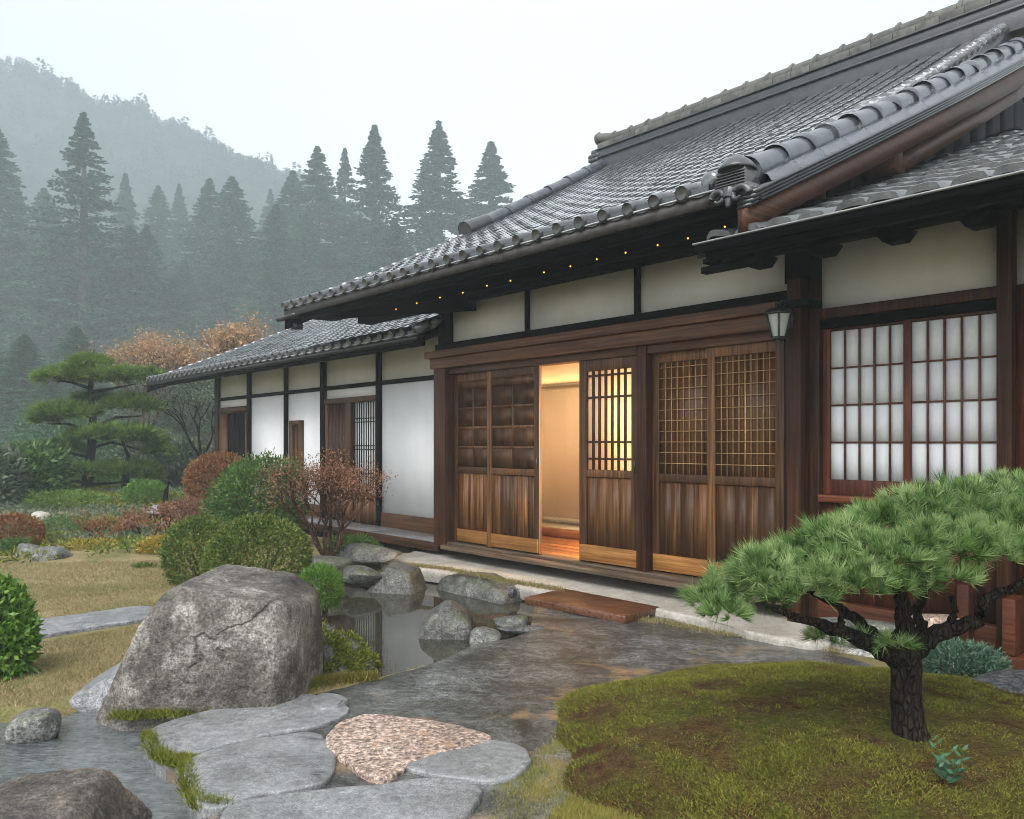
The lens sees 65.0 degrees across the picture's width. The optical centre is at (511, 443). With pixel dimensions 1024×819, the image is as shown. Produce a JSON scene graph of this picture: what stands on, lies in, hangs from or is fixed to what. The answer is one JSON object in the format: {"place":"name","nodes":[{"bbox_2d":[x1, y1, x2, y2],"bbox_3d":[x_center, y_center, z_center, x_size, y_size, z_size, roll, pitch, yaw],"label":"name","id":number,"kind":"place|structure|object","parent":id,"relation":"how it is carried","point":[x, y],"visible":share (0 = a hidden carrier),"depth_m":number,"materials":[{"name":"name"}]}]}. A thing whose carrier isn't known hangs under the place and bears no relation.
{"place":"outdoors","nodes":[
{"label":"outdoors","id":0,"kind":"place"},
{"bbox_2d":[0,711,189,818],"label":"stream water","id":1,"kind":"structure","parent":0,"point":[84,739],"depth_m":4.04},
{"bbox_2d":[4,707,61,743],"bbox_3d":[-2.571,1.524,4.347,0.276,0.180,0.264,0,0,0],"label":"rock","id":2,"kind":"object","parent":1,"relation":"on","point":[40,724],"visible":0.95,"depth_m":4.25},
{"bbox_2d":[0,767,151,818],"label":"boulder","id":3,"kind":"object","parent":1,"relation":"in","point":[90,793],"visible":1,"depth_m":3.22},
{"bbox_2d":[183,732,335,818],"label":"flagstone","id":4,"kind":"object","parent":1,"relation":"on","point":[274,765],"visible":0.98,"depth_m":3.64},
{"bbox_2d":[78,324,210,425],"bbox_3d":[-13.747,-2.399,30.565,4.928,4.386,4.085,0,0,0],"label":"maple tree","id":5,"kind":"object","parent":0,"point":[151,352],"visible":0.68,"depth_m":29.91,"materials":[{"name":"orange plant"}]},
{"bbox_2d":[0,73,389,284],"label":"hill","id":6,"kind":"structure","parent":0,"point":[126,150],"depth_m":340.57,"materials":[{"name":"plant"}]},
{"bbox_2d":[0,55,417,281],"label":"hill forest","id":7,"kind":"object","parent":6,"relation":"on","point":[101,110],"visible":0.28,"depth_m":350.41,"materials":[{"name":"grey plant"}]},
{"bbox_2d":[309,576,533,676],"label":"pond water","id":8,"kind":"structure","parent":0,"point":[386,627],"depth_m":7.24,"materials":[{"name":"liquid"}]},
{"bbox_2d":[367,560,426,594],"bbox_3d":[-1.242,1.482,8.705,0.590,0.382,0.507,0,0,17],"label":"rock","id":9,"kind":"object","parent":8,"relation":"in","point":[401,578],"visible":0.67,"depth_m":8.54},
{"bbox_2d":[343,565,381,584],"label":"rock","id":10,"kind":"object","parent":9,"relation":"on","point":[357,574],"visible":0.98,"depth_m":8.49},
{"bbox_2d":[419,600,472,639],"bbox_3d":[-0.548,1.510,6.698,0.453,0.393,0.414,0,0,0],"label":"rock","id":11,"kind":"object","parent":8,"relation":"in","point":[448,620],"visible":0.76,"depth_m":6.53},
{"bbox_2d":[469,626,500,645],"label":"rock","id":12,"kind":"object","parent":8,"relation":"on","point":[482,634],"visible":0.77,"depth_m":6.27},
{"bbox_2d":[0,0,958,239],"label":"sky","id":13,"kind":"structure","parent":0,"point":[537,80],"materials":[{"name":"white"}]},
{"bbox_2d":[0,450,966,817],"bbox_3d":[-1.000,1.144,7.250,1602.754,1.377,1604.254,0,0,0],"label":"ground","id":14,"kind":"structure","parent":0,"point":[10,712],"depth_m":7.88,"materials":[{"name":"plant"}]},
{"bbox_2d":[0,441,33,506],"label":"garden bush","id":15,"kind":"object","parent":14,"relation":"on","point":[14,481],"visible":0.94,"depth_m":16.98,"materials":[{"name":"green plant"}]},
{"bbox_2d":[0,570,46,680],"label":"bright shrub","id":16,"kind":"object","parent":14,"relation":"on","point":[20,639],"visible":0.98,"depth_m":5.24,"materials":[{"name":"green plant"}]},
{"bbox_2d":[0,511,46,550],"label":"shrub","id":17,"kind":"object","parent":14,"relation":"on","point":[37,529],"visible":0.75,"depth_m":11.42,"materials":[{"name":"brown plant"}]},
{"bbox_2d":[0,256,62,425],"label":"cedar tree","id":18,"kind":"object","parent":14,"relation":"on","point":[4,320],"visible":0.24,"depth_m":109.88,"materials":[{"name":"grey plant"}]},
{"bbox_2d":[0,129,67,426],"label":"cedar tree","id":19,"kind":"object","parent":14,"relation":"on","point":[9,179],"visible":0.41,"depth_m":118.85,"materials":[{"name":"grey plant"}]},
{"bbox_2d":[0,334,72,442],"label":"layered conifer","id":20,"kind":"object","parent":14,"relation":"on","point":[27,353],"visible":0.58,"depth_m":61.32,"materials":[{"name":"green plant"}]},
{"bbox_2d":[0,438,78,497],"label":"garden bush","id":21,"kind":"object","parent":14,"relation":"on","point":[51,464],"visible":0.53,"depth_m":18.77,"materials":[{"name":"green plant"}]},
{"bbox_2d":[0,379,83,443],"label":"layered conifer","id":22,"kind":"object","parent":14,"relation":"on","point":[49,393],"visible":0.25,"depth_m":55.28,"materials":[{"name":"green plant"}]},
{"bbox_2d":[24,188,64,265],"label":"cedar tree","id":23,"kind":"object","parent":14,"relation":"on","point":[43,203],"visible":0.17,"depth_m":137.21,"materials":[{"name":"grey plant"}]},
{"bbox_2d":[27,546,73,560],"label":"rock","id":24,"kind":"object","parent":14,"relation":"on","point":[59,551],"visible":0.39,"depth_m":10.21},
{"bbox_2d":[0,234,109,411],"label":"cedar tree","id":25,"kind":"object","parent":14,"relation":"on","point":[29,307],"visible":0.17,"depth_m":112.17,"materials":[{"name":"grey plant"}]},
{"bbox_2d":[20,509,109,533],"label":"ground shrub","id":26,"kind":"object","parent":14,"relation":"on","point":[63,521],"visible":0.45,"depth_m":13.10,"materials":[{"name":"green plant"}]},
{"bbox_2d":[8,397,125,458],"bbox_3d":[-18.541,-0.469,34.100,5.294,2.946,5.361,0,0,0],"label":"garden bush","id":27,"kind":"object","parent":14,"relation":"on","point":[28,429],"visible":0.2,"depth_m":32.77,"materials":[{"name":"green plant"}]},
{"bbox_2d":[0,326,136,439],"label":"layered conifer","id":28,"kind":"object","parent":14,"relation":"on","point":[75,341],"visible":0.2,"depth_m":65.58,"materials":[{"name":"green plant"}]},
{"bbox_2d":[20,487,119,510],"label":"shrub","id":29,"kind":"object","parent":14,"relation":"on","point":[52,496],"visible":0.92,"depth_m":16.65,"materials":[{"name":"green plant"}]},
{"bbox_2d":[0,112,178,393],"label":"cedar tree","id":30,"kind":"object","parent":14,"relation":"on","point":[78,156],"visible":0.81,"depth_m":104.16,"materials":[{"name":"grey plant"}]},
{"bbox_2d":[34,606,152,638],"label":"path slab","id":31,"kind":"structure","parent":14,"relation":"on","point":[81,622],"depth_m":6.75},
{"bbox_2d":[69,662,120,711],"bbox_3d":[-2.436,1.634,4.985,0.580,0.522,0.588,0,0,0],"label":"boulder","id":32,"kind":"object","parent":14,"relation":"on","point":[90,696],"visible":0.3,"depth_m":4.77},
{"bbox_2d":[20,348,179,488],"bbox_3d":[-10.756,-0.376,20.969,4.185,4.381,2.596,0,0,0],"label":"garden pine","id":33,"kind":"object","parent":14,"relation":"on","point":[83,367],"visible":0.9,"depth_m":20.70,"materials":[{"name":"green plant"}]},
{"bbox_2d":[0,477,210,543],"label":"ground cover","id":34,"kind":"object","parent":14,"relation":"on","point":[25,508],"visible":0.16,"depth_m":15.61,"materials":[{"name":"green plant"}]},
{"bbox_2d":[0,473,223,563],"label":"ground cover","id":35,"kind":"object","parent":14,"relation":"on","point":[44,543],"visible":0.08,"depth_m":11.60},
{"bbox_2d":[71,504,168,540],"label":"red shrub","id":36,"kind":"object","parent":14,"relation":"on","point":[95,523],"visible":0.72,"depth_m":12.04,"materials":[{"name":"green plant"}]},
{"bbox_2d":[105,173,140,288],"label":"cedar tree","id":37,"kind":"object","parent":14,"relation":"on","point":[127,203],"visible":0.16,"depth_m":164.85,"materials":[{"name":"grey plant"}]},
{"bbox_2d":[68,225,184,413],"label":"cedar tree","id":38,"kind":"object","parent":14,"relation":"on","point":[122,286],"visible":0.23,"depth_m":110.47,"materials":[{"name":"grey plant"}]},
{"bbox_2d":[49,491,204,556],"bbox_3d":[-9.560,1.186,20.428,6.870,0.619,23.835,0,0,-38],"label":"ground cover","id":39,"kind":"object","parent":14,"relation":"on","point":[120,546],"visible":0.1,"depth_m":10.55,"materials":[{"name":"yellow plant"}]},
{"bbox_2d":[117,478,171,504],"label":"shrub","id":40,"kind":"object","parent":14,"relation":"on","point":[153,494],"visible":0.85,"depth_m":17.30,"materials":[{"name":"green plant"}]},
{"bbox_2d":[97,224,203,419],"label":"cedar tree","id":41,"kind":"object","parent":14,"relation":"on","point":[148,246],"visible":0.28,"depth_m":111.61,"materials":[{"name":"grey plant"}]},
{"bbox_2d":[118,498,183,536],"bbox_3d":[-5.136,1.256,11.514,0.757,0.951,0.909,0,0,37],"label":"young maple","id":42,"kind":"object","parent":14,"relation":"on","point":[168,509],"visible":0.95,"depth_m":11.57,"materials":[{"name":"red plant"}]},
{"bbox_2d":[126,185,185,281],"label":"cedar tree","id":43,"kind":"object","parent":14,"relation":"on","point":[155,210],"visible":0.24,"depth_m":160.47,"materials":[{"name":"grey plant"}]},
{"bbox_2d":[107,380,213,444],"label":"garden bush","id":44,"kind":"object","parent":14,"relation":"on","point":[126,412],"visible":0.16,"depth_m":34.86,"materials":[{"name":"green plant"}]},
{"bbox_2d":[133,533,195,553],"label":"ground shrub","id":45,"kind":"object","parent":14,"relation":"on","point":[146,543],"visible":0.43,"depth_m":10.43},
{"bbox_2d":[127,274,213,443],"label":"cedar tree","id":46,"kind":"object","parent":14,"relation":"on","point":[174,282],"visible":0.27,"depth_m":112.91,"materials":[{"name":"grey plant"}]},
{"bbox_2d":[134,367,213,455],"bbox_3d":[-8.303,-0.835,21.866,3.057,2.408,2.951,0,0,22],"label":"bare tree","id":47,"kind":"object","parent":14,"relation":"on","point":[198,402],"visible":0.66,"depth_m":22.05,"materials":[{"name":"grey plant"}]},
{"bbox_2d":[136,434,213,486],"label":"garden bush","id":48,"kind":"object","parent":14,"relation":"on","point":[177,466],"visible":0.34,"depth_m":23.27,"materials":[{"name":"green plant"}]},
{"bbox_2d":[161,183,189,274],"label":"cedar tree","id":49,"kind":"object","parent":14,"relation":"on","point":[179,210],"visible":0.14,"depth_m":174.15,"materials":[{"name":"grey plant"}]},
{"bbox_2d":[150,379,213,445],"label":"garden bush","id":50,"kind":"object","parent":14,"relation":"on","point":[165,418],"visible":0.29,"depth_m":31.70,"materials":[{"name":"grey plant"}]},
{"bbox_2d":[156,494,211,521],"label":"ground shrub","id":51,"kind":"object","parent":14,"relation":"on","point":[186,505],"visible":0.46,"depth_m":13.40,"materials":[{"name":"brown plant"}]},
{"bbox_2d":[157,513,243,585],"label":"clipped shrub","id":52,"kind":"object","parent":14,"relation":"on","point":[171,563],"visible":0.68,"depth_m":8.48,"materials":[{"name":"green plant"}]},
{"bbox_2d":[161,178,243,300],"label":"cedar tree","id":53,"kind":"object","parent":14,"relation":"on","point":[205,211],"visible":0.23,"depth_m":140.95,"materials":[{"name":"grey plant"}]},
{"bbox_2d":[96,564,322,730],"bbox_3d":[-1.856,1.292,4.863,1.253,1.012,0.929,0,0,0],"label":"boulder","id":54,"kind":"object","parent":14,"relation":"on","point":[227,636],"visible":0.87,"depth_m":4.53,"materials":[{"name":"stone"}]},
{"bbox_2d":[0,559,425,716],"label":"lawn grass","id":55,"kind":"structure","parent":14,"relation":"on","point":[122,642],"depth_m":7.45,"materials":[{"name":"plant"}]},
{"bbox_2d":[104,673,327,723],"bbox_3d":[-1.662,1.479,4.685,1.319,0.064,0.426,0,0,-36],"label":"joint moss","id":56,"kind":"object","parent":14,"relation":"on","point":[132,715],"visible":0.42,"depth_m":4.41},
{"bbox_2d":[180,450,252,513],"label":"rusty shrub","id":57,"kind":"object","parent":14,"relation":"on","point":[219,458],"visible":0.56,"depth_m":14.67,"materials":[{"name":"brown plant"}]},
{"bbox_2d":[188,265,250,353],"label":"cedar tree","id":58,"kind":"object","parent":14,"relation":"on","point":[226,284],"visible":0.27,"depth_m":125.22,"materials":[{"name":"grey plant"}]},
{"bbox_2d":[176,176,267,325],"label":"cedar tree","id":59,"kind":"object","parent":14,"relation":"on","point":[234,216],"visible":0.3,"depth_m":136.11,"materials":[{"name":"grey plant"}]},
{"bbox_2d":[193,230,252,355],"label":"cedar tree","id":60,"kind":"object","parent":14,"relation":"on","point":[225,255],"visible":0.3,"depth_m":131.73,"materials":[{"name":"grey plant"}]},
{"bbox_2d":[186,304,273,357],"bbox_3d":[-10.826,-3.181,31.307,3.512,4.396,3.233,0,0,-18],"label":"maple tree","id":61,"kind":"object","parent":14,"relation":"on","point":[221,340],"visible":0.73,"depth_m":30.65,"materials":[{"name":"orange plant"}]},
{"bbox_2d":[189,258,296,439],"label":"cedar tree","id":62,"kind":"object","parent":14,"relation":"on","point":[273,272],"visible":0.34,"depth_m":115.02,"materials":[{"name":"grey plant"}]},
{"bbox_2d":[196,447,311,544],"bbox_3d":[-3.630,0.778,11.539,1.577,1.466,1.546,0,0,0],"label":"leafy shrub","id":63,"kind":"object","parent":14,"relation":"on","point":[238,473],"visible":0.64,"depth_m":11.15,"materials":[{"name":"green plant"}]},
{"bbox_2d":[200,513,313,575],"bbox_3d":[-2.526,1.133,8.005,1.096,0.886,1.105,0,0,0],"label":"clipped shrub","id":64,"kind":"object","parent":14,"relation":"on","point":[225,535],"visible":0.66,"depth_m":7.79,"materials":[{"name":"green plant"}]},
{"bbox_2d":[215,204,314,355],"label":"cedar tree","id":65,"kind":"object","parent":14,"relation":"on","point":[274,241],"visible":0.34,"depth_m":121.08,"materials":[{"name":"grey plant"}]},
{"bbox_2d":[263,170,305,274],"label":"cedar tree","id":66,"kind":"object","parent":14,"relation":"on","point":[290,184],"visible":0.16,"depth_m":146.06,"materials":[{"name":"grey plant"}]},
{"bbox_2d":[282,212,337,296],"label":"cedar tree","id":67,"kind":"object","parent":14,"relation":"on","point":[307,238],"visible":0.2,"depth_m":129.78,"materials":[{"name":"green plant"}]},
{"bbox_2d":[255,145,366,304],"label":"cedar tree","id":68,"kind":"object","parent":14,"relation":"on","point":[326,204],"visible":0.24,"depth_m":136.85,"materials":[{"name":"green plant"}]},
{"bbox_2d":[290,555,352,577],"bbox_3d":[-2.117,1.371,8.983,0.646,0.231,0.449,0,0,17],"label":"rock","id":69,"kind":"object","parent":14,"relation":"on","point":[341,563],"visible":0.38,"depth_m":8.86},
{"bbox_2d":[298,560,345,619],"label":"shrub","id":70,"kind":"object","parent":14,"relation":"on","point":[315,571],"visible":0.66,"depth_m":7.14,"materials":[{"name":"green plant"}]},
{"bbox_2d":[251,437,397,555],"bbox_3d":[-2.294,0.651,9.549,1.780,1.461,1.425,0,0,0],"label":"bare shrub","id":71,"kind":"object","parent":14,"relation":"on","point":[325,485],"visible":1,"depth_m":9.53,"materials":[{"name":"brown plant"}]},
{"bbox_2d":[321,148,369,258],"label":"cedar tree","id":72,"kind":"object","parent":14,"relation":"on","point":[344,180],"visible":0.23,"depth_m":151.39,"materials":[{"name":"green plant"}]},
{"bbox_2d":[315,667,385,687],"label":"joint moss","id":73,"kind":"object","parent":14,"relation":"on","point":[354,676],"visible":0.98,"depth_m":5.09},
{"bbox_2d":[321,617,383,675],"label":"mossy bank","id":74,"kind":"structure","parent":14,"relation":"on","point":[345,651],"depth_m":5.51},
{"bbox_2d":[321,531,383,555],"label":"ground shrub","id":75,"kind":"object","parent":14,"relation":"on","point":[350,539],"visible":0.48,"depth_m":10.10,"materials":[{"name":"green plant"}]},
{"bbox_2d":[326,124,418,273],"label":"cedar tree","id":76,"kind":"object","parent":14,"relation":"on","point":[370,194],"visible":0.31,"depth_m":136.64,"materials":[{"name":"green plant"}]},
{"bbox_2d":[362,218,415,275],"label":"cedar tree","id":77,"kind":"object","parent":14,"relation":"on","point":[393,235],"visible":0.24,"depth_m":115.35,"materials":[{"name":"green plant"}]},
{"bbox_2d":[371,120,477,270],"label":"cedar tree","id":78,"kind":"object","parent":14,"relation":"on","point":[451,204],"visible":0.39,"depth_m":140.41,"materials":[{"name":"green plant"}]},
{"bbox_2d":[436,571,522,603],"bbox_3d":[-0.346,1.574,8.465,0.514,0.406,1.225,0,0,-41],"label":"rock","id":79,"kind":"object","parent":14,"relation":"on","point":[485,589],"visible":0.52,"depth_m":8.27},
{"bbox_2d":[405,561,565,591],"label":"joint moss","id":80,"kind":"object","parent":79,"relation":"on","point":[512,580],"visible":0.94,"depth_m":8.13,"materials":[{"name":"beige plant"}]},
{"bbox_2d":[456,141,515,230],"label":"cedar tree","id":81,"kind":"object","parent":14,"relation":"on","point":[492,185],"visible":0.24,"depth_m":145.89,"materials":[{"name":"green plant"}]},
{"bbox_2d":[486,734,648,818],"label":"lawn grass","id":82,"kind":"structure","parent":14,"relation":"on","point":[571,808],"depth_m":3.38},
{"bbox_2d":[145,0,1023,669],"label":"japanese house","id":83,"kind":"structure","parent":14,"relation":"on","point":[671,414],"depth_m":7.76,"materials":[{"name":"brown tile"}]},
{"bbox_2d":[219,406,246,505],"bbox_3d":[-5.758,0.285,16.691,0.110,2.070,1.460,0,0,-42],"label":"side door","id":84,"kind":"structure","parent":83,"relation":"in","point":[232,420],"depth_m":16.72,"materials":[{"name":"brown wood"}]},
{"bbox_2d":[289,420,303,479],"bbox_3d":[-3.896,0.205,14.539,0.070,1.230,0.490,0,0,-41],"label":"window","id":85,"kind":"structure","parent":83,"relation":"in","point":[296,427],"depth_m":14.53,"materials":[{"name":"brown wood"}]},
{"bbox_2d":[324,395,375,498],"bbox_3d":[-2.623,0.061,13.136,0.125,1.618,1.640,0,0,-42],"label":"window","id":86,"kind":"structure","parent":83,"relation":"in","point":[353,419],"depth_m":13.05,"materials":[{"name":"brown wood"}]},
{"bbox_2d":[454,372,486,545],"bbox_3d":[-0.474,0.192,9.910,0.052,2.111,0.750,0,0,-42],"label":"sliding door","id":87,"kind":"structure","parent":83,"relation":"in","point":[470,390],"depth_m":9.94,"materials":[{"name":"brown wood"}]},
{"bbox_2d":[487,366,541,554],"bbox_3d":[0.011,0.192,9.289,0.052,2.111,0.910,0,0,-41],"label":"sliding door","id":88,"kind":"structure","parent":83,"relation":"in","point":[514,395],"depth_m":9.26,"materials":[{"name":"brown wood"}]},
{"bbox_2d":[535,355,635,568],"bbox_3d":[0.769,0.192,8.433,0.054,2.111,1.480,0,0,-42],"label":"sliding door","id":89,"kind":"structure","parent":83,"relation":"in","point":[607,387],"depth_m":8.20,"materials":[{"name":"brown wood"}]},
{"bbox_2d":[653,349,706,577],"bbox_3d":[1.610,0.192,7.552,0.052,2.111,0.708,0,0,-41],"label":"sliding door","id":90,"kind":"structure","parent":83,"relation":"in","point":[679,378],"depth_m":7.58,"materials":[{"name":"brown wood"}]},
{"bbox_2d":[707,340,784,574],"bbox_3d":[2.032,0.192,7.005,0.052,2.111,0.760,0,0,-41],"label":"sliding door","id":91,"kind":"structure","parent":83,"relation":"in","point":[746,382],"depth_m":7.01,"materials":[{"name":"brown wood"}]},
{"bbox_2d":[764,300,793,342],"bbox_3d":[2.149,-0.976,6.425,0.283,0.351,0.220,0,0,-13],"label":"wall lantern","id":92,"kind":"object","parent":83,"relation":"attached to","point":[779,319],"depth_m":6.37,"materials":[{"name":"paint"}]},
{"bbox_2d":[556,663,1023,818],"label":"moss mound","id":93,"kind":"object","parent":14,"relation":"on","point":[626,758],"visible":0.48,"depth_m":3.48,"materials":[{"name":"plant"}]},
{"bbox_2d":[552,659,1023,818],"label":"moss","id":94,"kind":"object","parent":93,"relation":"on","point":[786,736],"visible":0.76,"depth_m":3.46,"materials":[{"name":"plant"}]},
{"bbox_2d":[672,466,1023,741],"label":"foreground pine","id":95,"kind":"object","parent":93,"relation":"on","point":[936,528],"visible":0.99,"depth_m":3.39,"materials":[{"name":"green plant"}]},
{"bbox_2d":[929,735,969,782],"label":"herb plant","id":96,"kind":"object","parent":93,"relation":"on","point":[950,773],"visible":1,"depth_m":3.06,"materials":[{"name":"green plant"}]},
{"bbox_2d":[922,636,1017,676],"bbox_3d":[2.634,1.347,4.737,0.556,0.455,0.537,0,0,-41],"label":"juniper","id":97,"kind":"object","parent":14,"relation":"on","point":[973,660],"visible":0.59,"depth_m":4.63,"materials":[{"name":"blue plant"}]},
{"bbox_2d":[973,669,1023,693],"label":"rock","id":98,"kind":"object","parent":14,"relation":"on","point":[1010,680],"visible":0.23,"depth_m":4.27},
{"bbox_2d":[166,606,877,818],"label":"stone paving","id":99,"kind":"structure","parent":0,"point":[511,690],"depth_m":5.17,"materials":[{"name":"stone"}]},
{"bbox_2d":[136,726,241,813],"bbox_3d":[-1.534,1.479,3.704,0.241,0.064,1.215,0,0,-36],"label":"joint moss","id":100,"kind":"object","parent":99,"relation":"on","point":[179,760],"visible":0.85,"depth_m":3.71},
{"bbox_2d":[144,694,349,778],"bbox_3d":[-1.416,1.552,4.315,1.059,0.146,0.631,0,0,-38],"label":"flagstone","id":101,"kind":"object","parent":99,"relation":"on","point":[204,731],"visible":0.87,"depth_m":4.22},
{"bbox_2d":[310,693,347,709],"bbox_3d":[-1.051,1.539,4.603,0.219,0.143,0.289,0,0,0],"label":"flagstone","id":102,"kind":"object","parent":99,"relation":"on","point":[325,701],"visible":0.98,"depth_m":4.57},
{"bbox_2d":[220,777,481,818],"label":"flagstone","id":103,"kind":"object","parent":99,"relation":"on","point":[438,798],"visible":0.99,"depth_m":3.29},
{"bbox_2d":[326,714,490,783],"bbox_3d":[-0.604,1.544,4.039,0.761,0.152,0.738,0,0,44],"label":"flagstone","id":104,"kind":"object","parent":99,"relation":"on","point":[375,748],"visible":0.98,"depth_m":3.96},
{"bbox_2d":[407,740,531,784],"bbox_3d":[-0.162,1.549,3.756,0.479,0.148,0.559,0,0,41],"label":"flagstone","id":105,"kind":"object","parent":99,"relation":"on","point":[491,762],"visible":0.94,"depth_m":3.71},
{"bbox_2d":[525,589,658,623],"bbox_3d":[0.725,1.470,7.303,0.604,0.070,1.204,0,0,-45],"label":"doorstep board","id":106,"kind":"object","parent":99,"relation":"on","point":[594,606],"visible":0.84,"depth_m":7.14,"materials":[{"name":"brown wood"}]},
{"bbox_2d":[636,615,850,653],"bbox_3d":[1.635,1.486,6.396,2.027,0.051,0.354,0,0,39],"label":"joint moss","id":107,"kind":"object","parent":99,"relation":"on","point":[668,622],"visible":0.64,"depth_m":6.48,"materials":[{"name":"beige plant"}]},
{"bbox_2d":[381,549,838,652],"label":"walkway","id":108,"kind":"structure","parent":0,"point":[778,629],"depth_m":7.93,"materials":[{"name":"stone"}]},
{"bbox_2d":[336,543,400,563],"bbox_3d":[-1.826,1.343,9.904,1.077,0.228,0.440,0,0,29],"label":"rock","id":109,"kind":"object","parent":108,"relation":"on","point":[364,553],"visible":0.88,"depth_m":9.68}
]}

